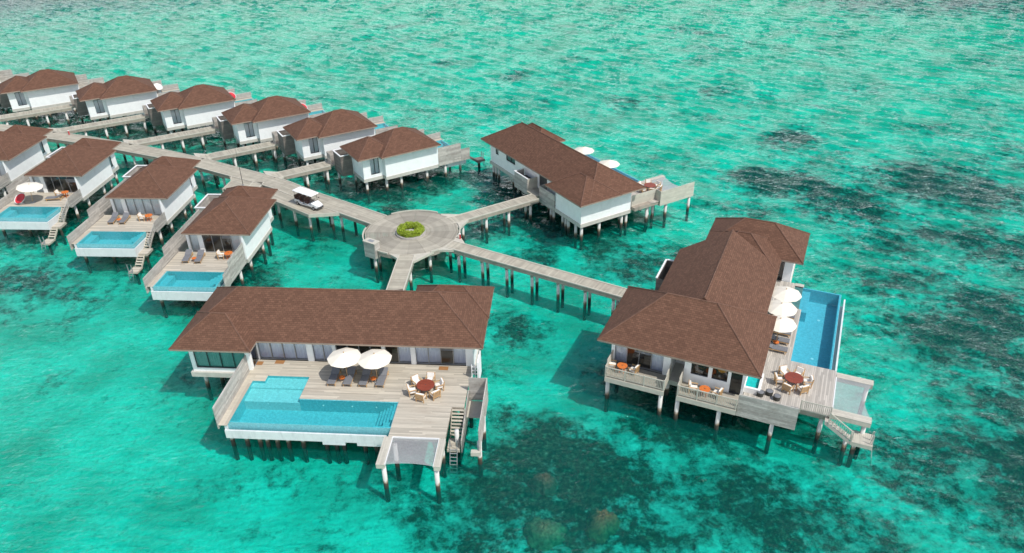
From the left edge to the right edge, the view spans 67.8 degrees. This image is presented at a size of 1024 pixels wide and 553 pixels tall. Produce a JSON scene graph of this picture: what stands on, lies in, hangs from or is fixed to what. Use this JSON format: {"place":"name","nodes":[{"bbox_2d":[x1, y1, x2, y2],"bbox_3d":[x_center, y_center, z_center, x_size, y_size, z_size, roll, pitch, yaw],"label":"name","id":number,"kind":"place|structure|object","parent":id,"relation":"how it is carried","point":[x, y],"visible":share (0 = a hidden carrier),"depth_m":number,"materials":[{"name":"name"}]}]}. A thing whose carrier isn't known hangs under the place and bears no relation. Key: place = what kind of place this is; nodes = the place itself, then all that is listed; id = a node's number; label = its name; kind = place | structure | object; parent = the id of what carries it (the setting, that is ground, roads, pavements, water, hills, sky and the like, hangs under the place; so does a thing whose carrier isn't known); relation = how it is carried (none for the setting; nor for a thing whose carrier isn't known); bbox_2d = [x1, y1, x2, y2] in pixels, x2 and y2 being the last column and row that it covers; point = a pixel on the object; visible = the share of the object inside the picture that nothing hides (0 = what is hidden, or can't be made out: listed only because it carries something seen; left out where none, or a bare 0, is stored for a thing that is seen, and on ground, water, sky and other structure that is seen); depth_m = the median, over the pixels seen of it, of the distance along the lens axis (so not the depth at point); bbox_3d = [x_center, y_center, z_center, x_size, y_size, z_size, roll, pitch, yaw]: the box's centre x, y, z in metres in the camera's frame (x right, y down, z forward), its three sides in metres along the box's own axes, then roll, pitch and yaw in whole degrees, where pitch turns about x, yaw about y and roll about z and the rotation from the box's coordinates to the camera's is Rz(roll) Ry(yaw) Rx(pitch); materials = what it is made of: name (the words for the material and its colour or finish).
{"place":"outdoors","nodes":[
{"label":"outdoors","id":0,"kind":"place"},
{"bbox_2d":[0,0,1023,552],"bbox_3d":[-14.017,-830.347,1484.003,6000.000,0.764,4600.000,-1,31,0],"label":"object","id":1,"kind":"structure","parent":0,"point":[222,504],"depth_m":81.76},
{"bbox_2d":[0,69,28,113],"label":"pool villa","id":2,"kind":"object","parent":1,"relation":"on","point":[5,75],"visible":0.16,"depth_m":142.34,"materials":[{"name":"wood"}]},
{"bbox_2d":[0,125,52,198],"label":"pool villa","id":3,"kind":"object","parent":1,"relation":"on","point":[24,149],"visible":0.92,"depth_m":104.85,"materials":[{"name":"concrete"}]},
{"bbox_2d":[0,161,5,175],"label":"glazed door","id":4,"kind":"structure","parent":3,"relation":"in","point":[2,171],"depth_m":102.77,"materials":[{"name":"grey glass"}]},
{"bbox_2d":[0,104,71,127],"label":"footbridge","id":5,"kind":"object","parent":1,"relation":"on","point":[6,118],"visible":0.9,"depth_m":126.80,"materials":[{"name":"wood"}]},
{"bbox_2d":[0,69,104,126],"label":"pool villa","id":6,"kind":"object","parent":1,"relation":"on","point":[44,88],"visible":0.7,"depth_m":130.15,"materials":[{"name":"concrete"}]},
{"bbox_2d":[14,92,26,105],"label":"glazed door","id":7,"kind":"structure","parent":6,"relation":"in","point":[19,96],"depth_m":129.25,"materials":[{"name":"grey glass"}]},
{"bbox_2d":[0,138,120,254],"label":"pool villa","id":8,"kind":"object","parent":1,"relation":"on","point":[82,169],"visible":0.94,"depth_m":96.89,"materials":[{"name":"concrete"}]},
{"bbox_2d":[14,193,24,203],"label":"pod chair","id":9,"kind":"object","parent":8,"relation":"on","point":[19,198],"visible":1,"depth_m":95.20,"materials":[{"name":"red fabric"}]},
{"bbox_2d":[16,182,42,203],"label":"parasol","id":10,"kind":"object","parent":8,"relation":"on","point":[30,186],"visible":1,"depth_m":94.27,"materials":[{"name":"fabric"}]},
{"bbox_2d":[32,177,43,191],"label":"glazed door","id":11,"kind":"structure","parent":8,"relation":"in","point":[36,179],"depth_m":97.85,"materials":[{"name":"grey glass"}]},
{"bbox_2d":[45,193,63,200],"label":"sun lounger","id":12,"kind":"object","parent":8,"relation":"on","point":[50,197],"visible":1,"depth_m":95.91,"materials":[{"name":"wood"}]},
{"bbox_2d":[43,177,77,192],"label":"glazed door","id":13,"kind":"structure","parent":8,"relation":"in","point":[43,177],"depth_m":97.64,"materials":[{"name":"grey metal"}]},
{"bbox_2d":[49,114,148,144],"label":"footbridge","id":14,"kind":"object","parent":1,"relation":"on","point":[123,121],"visible":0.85,"depth_m":121.46,"materials":[{"name":"wood"}]},
{"bbox_2d":[69,75,179,137],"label":"pool villa","id":15,"kind":"object","parent":1,"relation":"on","point":[123,96],"visible":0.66,"depth_m":125.99,"materials":[{"name":"concrete"}]},
{"bbox_2d":[93,99,104,113],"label":"glazed door","id":16,"kind":"structure","parent":15,"relation":"in","point":[98,104],"depth_m":125.12,"materials":[{"name":"grey glass"}]},
{"bbox_2d":[154,83,162,92],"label":"pod chair","id":17,"kind":"object","parent":15,"relation":"on","point":[159,87],"visible":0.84,"depth_m":134.23,"materials":[{"name":"white paint"}]},
{"bbox_2d":[66,156,200,284],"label":"pool villa","id":18,"kind":"object","parent":1,"relation":"on","point":[161,189],"visible":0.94,"depth_m":90.57,"materials":[{"name":"concrete"}]},
{"bbox_2d":[107,212,119,224],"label":"sun lounger","id":19,"kind":"object","parent":18,"relation":"on","point":[113,218],"visible":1,"depth_m":90.70,"materials":[{"name":"grey fabric"}]},
{"bbox_2d":[113,199,123,214],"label":"glazed door","id":20,"kind":"structure","parent":18,"relation":"in","point":[117,201],"depth_m":91.86,"materials":[{"name":"grey glass"}]},
{"bbox_2d":[118,212,130,224],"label":"sun lounger","id":21,"kind":"object","parent":18,"relation":"on","point":[125,217],"visible":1,"depth_m":90.66,"materials":[{"name":"grey fabric"}]},
{"bbox_2d":[137,212,146,220],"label":"armchair","id":22,"kind":"object","parent":18,"relation":"on","point":[139,215],"visible":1,"depth_m":90.43,"materials":[{"name":"white fabric"}]},
{"bbox_2d":[125,199,161,215],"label":"glazed door","id":23,"kind":"structure","parent":18,"relation":"in","point":[134,209],"depth_m":91.59,"materials":[{"name":"grey glass"}]},
{"bbox_2d":[123,126,215,164],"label":"footbridge","id":24,"kind":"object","parent":1,"relation":"on","point":[181,136],"visible":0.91,"depth_m":115.93,"materials":[{"name":"wood"}]},
{"bbox_2d":[0,124,386,241],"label":"boardwalk","id":25,"kind":"structure","parent":1,"relation":"on","point":[331,208],"depth_m":100.03,"materials":[{"name":"wood"}]},
{"bbox_2d":[292,186,323,210],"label":"golf cart","id":26,"kind":"object","parent":25,"relation":"on","point":[305,199],"visible":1,"depth_m":92.97,"materials":[{"name":"white plastic"}]},
{"bbox_2d":[142,84,256,148],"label":"pool villa","id":27,"kind":"object","parent":1,"relation":"on","point":[200,105],"visible":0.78,"depth_m":120.96,"materials":[{"name":"concrete"}]},
{"bbox_2d":[170,109,181,123],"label":"glazed door","id":28,"kind":"structure","parent":27,"relation":"in","point":[176,112],"depth_m":120.10,"materials":[{"name":"grey glass"}]},
{"bbox_2d":[143,185,277,317],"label":"pool villa","id":29,"kind":"object","parent":1,"relation":"on","point":[237,220],"visible":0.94,"depth_m":82.44,"materials":[{"name":"concrete"}]},
{"bbox_2d":[181,249,192,262],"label":"sun lounger","id":30,"kind":"object","parent":29,"relation":"on","point":[188,255],"visible":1,"depth_m":82.35,"materials":[{"name":"grey fabric"}]},
{"bbox_2d":[189,235,200,251],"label":"glazed door","id":31,"kind":"structure","parent":29,"relation":"in","point":[194,239],"depth_m":83.60,"materials":[{"name":"grey glass"}]},
{"bbox_2d":[194,249,205,263],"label":"sun lounger","id":32,"kind":"object","parent":29,"relation":"on","point":[200,255],"visible":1,"depth_m":82.30,"materials":[{"name":"grey wood"}]},
{"bbox_2d":[216,250,225,259],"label":"armchair","id":33,"kind":"object","parent":29,"relation":"on","point":[218,254],"visible":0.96,"depth_m":82.12,"materials":[{"name":"white fabric"}]},
{"bbox_2d":[202,235,239,252],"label":"glazed door","id":34,"kind":"structure","parent":29,"relation":"in","point":[235,239],"depth_m":83.13,"materials":[{"name":"black glass"}]},
{"bbox_2d":[193,141,278,184],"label":"footbridge","id":35,"kind":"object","parent":1,"relation":"on","point":[254,149],"visible":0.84,"depth_m":110.44,"materials":[{"name":"wood"}]},
{"bbox_2d":[249,182,263,186],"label":"footbridge","id":36,"kind":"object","parent":1,"relation":"on","point":[252,184],"visible":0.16,"depth_m":99.54,"materials":[{"name":"wood"}]},
{"bbox_2d":[212,95,326,162],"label":"pool villa","id":37,"kind":"object","parent":1,"relation":"on","point":[243,124],"visible":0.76,"depth_m":115.03,"materials":[{"name":"concrete"}]},
{"bbox_2d":[244,122,254,137],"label":"glazed door","id":38,"kind":"structure","parent":37,"relation":"in","point":[249,124],"depth_m":114.37,"materials":[{"name":"grey glass"}]},
{"bbox_2d":[263,161,331,193],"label":"footbridge","id":39,"kind":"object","parent":1,"relation":"on","point":[307,170],"visible":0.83,"depth_m":103.84,"materials":[{"name":"wood"}]},
{"bbox_2d":[168,284,494,503],"bbox_3d":[-15.208,8.268,64.734,26.864,11.000,20.610,1,31,4],"label":"villa","id":40,"kind":"object","parent":1,"relation":"on","point":[235,334],"visible":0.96,"depth_m":63.99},
{"bbox_2d":[193,352,244,367],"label":"window","id":41,"kind":"structure","parent":40,"relation":"in","point":[202,358],"depth_m":65.44,"materials":[{"name":"teal glass"}]},
{"bbox_2d":[274,360,284,363],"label":"doormat","id":42,"kind":"object","parent":40,"relation":"on","point":[279,361],"visible":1,"depth_m":66.26,"materials":[{"name":"brown fabric"}]},
{"bbox_2d":[257,343,307,359],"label":"glazed door","id":43,"kind":"structure","parent":40,"relation":"in","point":[290,352],"depth_m":66.44,"materials":[{"name":"grey glass"}]},
{"bbox_2d":[312,344,332,360],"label":"glazed door","id":44,"kind":"structure","parent":40,"relation":"in","point":[319,351],"depth_m":66.15,"materials":[{"name":"grey glass"}]},
{"bbox_2d":[327,367,340,385],"bbox_3d":[-14.950,8.355,63.981,0.700,0.711,2.016,2,31,5],"label":"sun lounger","id":45,"kind":"object","parent":40,"relation":"on","point":[334,376],"visible":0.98,"depth_m":63.96,"materials":[{"name":"grey fabric"}]},
{"bbox_2d":[327,347,360,378],"bbox_3d":[-13.842,7.408,63.400,2.722,2.900,2.722,5,31,11],"label":"parasol","id":46,"kind":"object","parent":40,"relation":"on","point":[345,357],"visible":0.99,"depth_m":62.55,"materials":[{"name":"fabric"}]},
{"bbox_2d":[342,366,356,386],"bbox_3d":[-13.614,8.386,63.891,0.700,0.711,2.016,2,31,5],"label":"sun lounger","id":47,"kind":"object","parent":40,"relation":"on","point":[351,373],"visible":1,"depth_m":63.93,"materials":[{"name":"grey fabric"}]},
{"bbox_2d":[358,368,371,386],"bbox_3d":[-12.297,8.417,63.802,0.700,0.711,2.016,2,31,5],"label":"sun lounger","id":48,"kind":"object","parent":40,"relation":"on","point":[365,376],"visible":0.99,"depth_m":63.78,"materials":[{"name":"grey fabric"}]},
{"bbox_2d":[357,349,391,382],"bbox_3d":[-11.302,7.493,63.185,2.722,2.900,2.722,26,40,38],"label":"parasol","id":49,"kind":"object","parent":40,"relation":"on","point":[374,358],"visible":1,"depth_m":62.34,"materials":[{"name":"white fabric"}]},
{"bbox_2d":[375,367,388,387],"bbox_3d":[-10.871,8.450,63.706,0.700,0.711,2.016,2,31,5],"label":"sun lounger","id":50,"kind":"object","parent":40,"relation":"on","point":[382,376],"visible":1,"depth_m":63.75,"materials":[{"name":"grey fabric"}]},
{"bbox_2d":[385,347,410,362],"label":"glazed door","id":51,"kind":"structure","parent":40,"relation":"in","point":[404,354],"depth_m":65.71,"materials":[{"name":"glass"}]},
{"bbox_2d":[406,384,416,397],"bbox_3d":[-8.164,9.252,62.096,0.750,0.918,0.740,-10,32,-15],"label":"armchair","id":52,"kind":"object","parent":40,"relation":"on","point":[413,390],"visible":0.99,"depth_m":61.91,"materials":[{"name":"white fabric"}]},
{"bbox_2d":[410,373,421,387],"bbox_3d":[-7.885,8.680,63.051,0.740,0.918,0.750,-24,38,-33],"label":"armchair","id":53,"kind":"object","parent":40,"relation":"on","point":[415,380],"visible":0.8,"depth_m":63.00,"materials":[{"name":"beige fabric"}]},
{"bbox_2d":[415,391,426,402],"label":"armchair","id":54,"kind":"object","parent":40,"relation":"on","point":[419,396],"visible":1,"depth_m":61.17,"materials":[{"name":"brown wood"}]},
{"bbox_2d":[416,379,434,392],"bbox_3d":[-7.063,9.146,62.400,1.470,0.746,1.470,1,31,4],"label":"dining table","id":55,"kind":"object","parent":40,"relation":"on","point":[425,384],"visible":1,"depth_m":62.22,"materials":[{"name":"red wood"}]},
{"bbox_2d":[425,372,435,381],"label":"armchair","id":56,"kind":"object","parent":40,"relation":"on","point":[430,375],"visible":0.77,"depth_m":63.32,"materials":[{"name":"white fabric"}]},
{"bbox_2d":[428,388,440,400],"bbox_3d":[-6.242,9.474,61.668,0.740,0.918,0.750,-24,38,-33],"label":"armchair","id":57,"kind":"object","parent":40,"relation":"on","point":[435,393],"visible":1,"depth_m":61.48,"materials":[{"name":"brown wood"}]},
{"bbox_2d":[434,377,444,390],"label":"armchair","id":58,"kind":"object","parent":40,"relation":"on","point":[441,384],"visible":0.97,"depth_m":62.49,"materials":[{"name":"beige fabric"}]},
{"bbox_2d":[415,348,465,364],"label":"glazed door","id":59,"kind":"structure","parent":40,"relation":"in","point":[434,354],"depth_m":65.52,"materials":[{"name":"glass"}]},
{"bbox_2d":[439,366,447,369],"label":"doormat","id":60,"kind":"object","parent":40,"relation":"on","point":[443,367],"visible":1,"depth_m":65.19,"materials":[{"name":"brown fabric"}]},
{"bbox_2d":[271,109,397,179],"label":"pool villa","id":61,"kind":"object","parent":1,"relation":"on","point":[308,138],"visible":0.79,"depth_m":109.09,"materials":[{"name":"concrete"}]},
{"bbox_2d":[309,137,318,153],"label":"glazed door","id":62,"kind":"structure","parent":61,"relation":"in","point":[314,149],"depth_m":108.39,"materials":[{"name":"grey glass"}]},
{"bbox_2d":[363,238,380,282],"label":"service cabinet","id":63,"kind":"object","parent":1,"relation":"on","point":[371,246],"visible":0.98,"depth_m":83.54,"materials":[{"name":"grey metal"}]},
{"bbox_2d":[326,126,485,203],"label":"pool villa","id":64,"kind":"object","parent":1,"relation":"on","point":[400,152],"visible":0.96,"depth_m":102.83,"materials":[{"name":"paint"}]},
{"bbox_2d":[370,158,379,174],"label":"glazed door","id":65,"kind":"structure","parent":64,"relation":"in","point":[373,165],"depth_m":101.50,"materials":[{"name":"grey glass"}]},
{"bbox_2d":[386,250,433,290],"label":"footbridge","id":66,"kind":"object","parent":1,"relation":"on","point":[401,276],"visible":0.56,"depth_m":80.29,"materials":[{"name":"wood"}]},
{"bbox_2d":[362,210,460,282],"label":"round platform","id":67,"kind":"structure","parent":1,"relation":"on","point":[436,236],"depth_m":86.86,"materials":[{"name":"wood"}]},
{"bbox_2d":[396,228,425,239],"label":"planter","id":68,"kind":"object","parent":67,"relation":"on","point":[411,238],"visible":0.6,"depth_m":86.00,"materials":[{"name":"concrete"}]},
{"bbox_2d":[397,221,424,237],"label":"hedge","id":69,"kind":"object","parent":68,"relation":"on","point":[417,226],"visible":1,"depth_m":86.30,"materials":[{"name":"green plant"}]},
{"bbox_2d":[441,194,538,243],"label":"footbridge","id":70,"kind":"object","parent":1,"relation":"on","point":[485,213],"visible":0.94,"depth_m":92.60,"materials":[{"name":"wood"}]},
{"bbox_2d":[439,235,626,320],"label":"footbridge","id":71,"kind":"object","parent":1,"relation":"on","point":[458,247],"visible":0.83,"depth_m":80.10,"materials":[{"name":"wood"}]},
{"bbox_2d":[527,473,558,496],"bbox_3d":[2.407,15.844,58.449,2.464,1.583,2.072,-1,31,0],"label":"coral head","id":72,"kind":"object","parent":1,"relation":"on","point":[540,483],"visible":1,"depth_m":58.07},
{"bbox_2d":[523,517,567,550],"bbox_3d":[2.353,18.224,54.551,3.419,1.475,2.771,-1,31,0],"label":"coral head","id":73,"kind":"object","parent":1,"relation":"on","point":[538,532],"visible":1,"depth_m":54.04},
{"bbox_2d":[481,122,694,249],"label":"villa","id":74,"kind":"object","parent":1,"relation":"on","point":[553,173],"visible":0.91,"depth_m":93.47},
{"bbox_2d":[540,176,546,184],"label":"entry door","id":75,"kind":"structure","parent":74,"relation":"in","point":[542,180],"depth_m":96.03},
{"bbox_2d":[574,147,593,154],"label":"parasol","id":76,"kind":"object","parent":74,"relation":"on","point":[585,150],"visible":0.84,"depth_m":101.40,"materials":[{"name":"white fabric"}]},
{"bbox_2d":[599,160,619,167],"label":"parasol","id":77,"kind":"object","parent":74,"relation":"on","point":[611,163],"visible":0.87,"depth_m":97.33,"materials":[{"name":"white fabric"}]},
{"bbox_2d":[644,183,655,188],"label":"dining table","id":78,"kind":"object","parent":74,"relation":"on","point":[650,185],"visible":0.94,"depth_m":95.63,"materials":[{"name":"red wood"}]},
{"bbox_2d":[585,509,620,543],"bbox_3d":[6.619,17.793,54.944,2.875,1.692,2.954,-1,31,0],"label":"coral head","id":79,"kind":"object","parent":1,"relation":"on","point":[602,526],"visible":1,"depth_m":54.45},
{"bbox_2d":[597,217,874,469],"bbox_3d":[22.604,3.594,71.091,22.648,11.443,27.864,12,33,21],"label":"villa","id":80,"kind":"object","parent":1,"relation":"on","point":[700,315],"visible":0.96,"depth_m":63.90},
{"bbox_2d":[609,360,616,370],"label":"armchair","id":81,"kind":"object","parent":80,"relation":"on","point":[612,364],"visible":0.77,"depth_m":64.51,"materials":[{"name":"beige fabric"}]},
{"bbox_2d":[617,362,627,373],"bbox_3d":[9.288,7.768,64.281,0.870,0.715,0.870,12,33,21],"label":"bistro table","id":82,"kind":"object","parent":80,"relation":"on","point":[621,365],"visible":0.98,"depth_m":64.08,"materials":[{"name":"orange wood"}]},
{"bbox_2d":[628,364,639,375],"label":"armchair","id":83,"kind":"object","parent":80,"relation":"on","point":[634,369],"visible":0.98,"depth_m":63.85,"materials":[{"name":"white fabric"}]},
{"bbox_2d":[614,345,663,372],"bbox_3d":[10.778,6.675,64.424,4.255,2.400,0.240,12,33,21],"label":"glazed door","id":84,"kind":"structure","parent":80,"relation":"in","point":[621,352],"depth_m":64.60,"materials":[{"name":"glass"}]},
{"bbox_2d":[689,379,697,391],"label":"armchair","id":85,"kind":"object","parent":80,"relation":"on","point":[692,386],"visible":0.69,"depth_m":61.82,"materials":[{"name":"white fabric"}]},
{"bbox_2d":[699,385,709,396],"bbox_3d":[15.530,9.321,61.492,0.870,0.715,0.870,12,33,21],"label":"bistro table","id":86,"kind":"object","parent":80,"relation":"on","point":[705,388],"visible":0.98,"depth_m":61.33,"materials":[{"name":"orange wood"}]},
{"bbox_2d":[711,387,723,399],"bbox_3d":[16.498,9.338,61.251,0.750,0.918,0.740,22,38,33],"label":"armchair","id":87,"kind":"object","parent":80,"relation":"on","point":[719,392],"visible":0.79,"depth_m":61.09,"materials":[{"name":"white fabric"}]},
{"bbox_2d":[743,373,763,394],"bbox_3d":[19.812,8.703,62.614,1.400,0.500,2.400,12,33,21],"label":"hot tub","id":88,"kind":"object","parent":80,"relation":"on","point":[752,385],"visible":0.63,"depth_m":62.31,"materials":[{"name":"white paint"}]},
{"bbox_2d":[757,389,763,396],"bbox_3d":[20.035,9.422,61.466,0.600,0.430,0.600,-1,31,0],"label":"pouf","id":89,"kind":"object","parent":80,"relation":"on","point":[760,393],"visible":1,"depth_m":61.28,"materials":[{"name":"fabric"}]},
{"bbox_2d":[765,388,773,396],"bbox_3d":[20.791,9.360,61.549,0.600,0.430,0.600,-1,31,0],"label":"pouf","id":90,"kind":"object","parent":80,"relation":"on","point":[769,392],"visible":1,"depth_m":61.39,"materials":[{"name":"fabric"}]},
{"bbox_2d":[773,393,780,401],"bbox_3d":[21.224,9.676,61.006,0.600,0.430,0.600,-1,31,0],"label":"pouf","id":91,"kind":"object","parent":80,"relation":"on","point":[777,397],"visible":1,"depth_m":60.84,"materials":[{"name":"fabric"}]},
{"bbox_2d":[769,342,787,353],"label":"sun lounger","id":92,"kind":"object","parent":80,"relation":"on","point":[778,348],"visible":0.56,"depth_m":66.38,"materials":[{"name":"grey wood"}]},
{"bbox_2d":[774,372,784,385],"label":"armchair","id":93,"kind":"object","parent":80,"relation":"on","point":[777,379],"visible":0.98,"depth_m":62.43,"materials":[{"name":"white fabric"}]},
{"bbox_2d":[771,334,789,344],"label":"sun lounger","id":94,"kind":"object","parent":80,"relation":"on","point":[783,340],"visible":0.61,"depth_m":67.47,"materials":[{"name":"grey wood"}]},
{"bbox_2d":[773,331,790,337],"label":"sun lounger","id":95,"kind":"object","parent":80,"relation":"on","point":[788,333],"visible":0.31,"depth_m":68.33,"materials":[{"name":"grey wood"}]},
{"bbox_2d":[768,300,797,316],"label":"parasol","id":96,"kind":"object","parent":80,"relation":"on","point":[782,308],"visible":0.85,"depth_m":67.90,"materials":[{"name":"white fabric"}]},
{"bbox_2d":[772,315,796,344],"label":"parasol","id":97,"kind":"object","parent":80,"relation":"on","point":[783,324],"visible":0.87,"depth_m":65.72,"materials":[{"name":"white fabric"}]},
{"bbox_2d":[778,365,790,376],"bbox_3d":[22.667,7.962,63.392,0.740,0.918,0.750,-9,32,-13],"label":"armchair","id":98,"kind":"object","parent":80,"relation":"on","point":[783,369],"visible":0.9,"depth_m":63.38,"materials":[{"name":"white fabric"}]},
{"bbox_2d":[772,286,801,301],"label":"parasol","id":99,"kind":"object","parent":80,"relation":"on","point":[786,293],"visible":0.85,"depth_m":69.95,"materials":[{"name":"white fabric"}]},
{"bbox_2d":[781,381,794,394],"bbox_3d":[22.359,8.966,61.710,0.740,0.918,0.750,26,40,38],"label":"armchair","id":100,"kind":"object","parent":80,"relation":"on","point":[787,387],"visible":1,"depth_m":61.48,"materials":[{"name":"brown wood"}]},
{"bbox_2d":[785,372,802,385],"bbox_3d":[23.080,8.571,62.511,1.470,0.746,1.470,12,33,21],"label":"dining table","id":101,"kind":"object","parent":80,"relation":"on","point":[793,377],"visible":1,"depth_m":62.31,"materials":[{"name":"red wood"}]},
{"bbox_2d":[793,365,804,375],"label":"armchair","id":102,"kind":"object","parent":80,"relation":"on","point":[799,370],"visible":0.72,"depth_m":63.20,"materials":[{"name":"white fabric"}]},
{"bbox_2d":[795,383,809,395],"bbox_3d":[23.491,9.043,61.549,0.740,0.918,0.750,-11,32,-16],"label":"armchair","id":103,"kind":"object","parent":80,"relation":"on","point":[803,388],"visible":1,"depth_m":61.35,"materials":[{"name":"beige fabric"}]},
{"bbox_2d":[802,375,813,388],"bbox_3d":[24.210,8.578,62.311,0.750,0.918,0.740,5,31,9],"label":"armchair","id":104,"kind":"object","parent":80,"relation":"on","point":[810,381],"visible":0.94,"depth_m":62.13,"materials":[{"name":"beige fabric"}]},
{"bbox_2d":[0,0,1023,552],"bbox_3d":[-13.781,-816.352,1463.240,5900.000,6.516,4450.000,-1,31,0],"label":"water","id":105,"kind":"structure","parent":0,"point":[392,8],"depth_m":154.38,"materials":[{"name":"teal liquid"}]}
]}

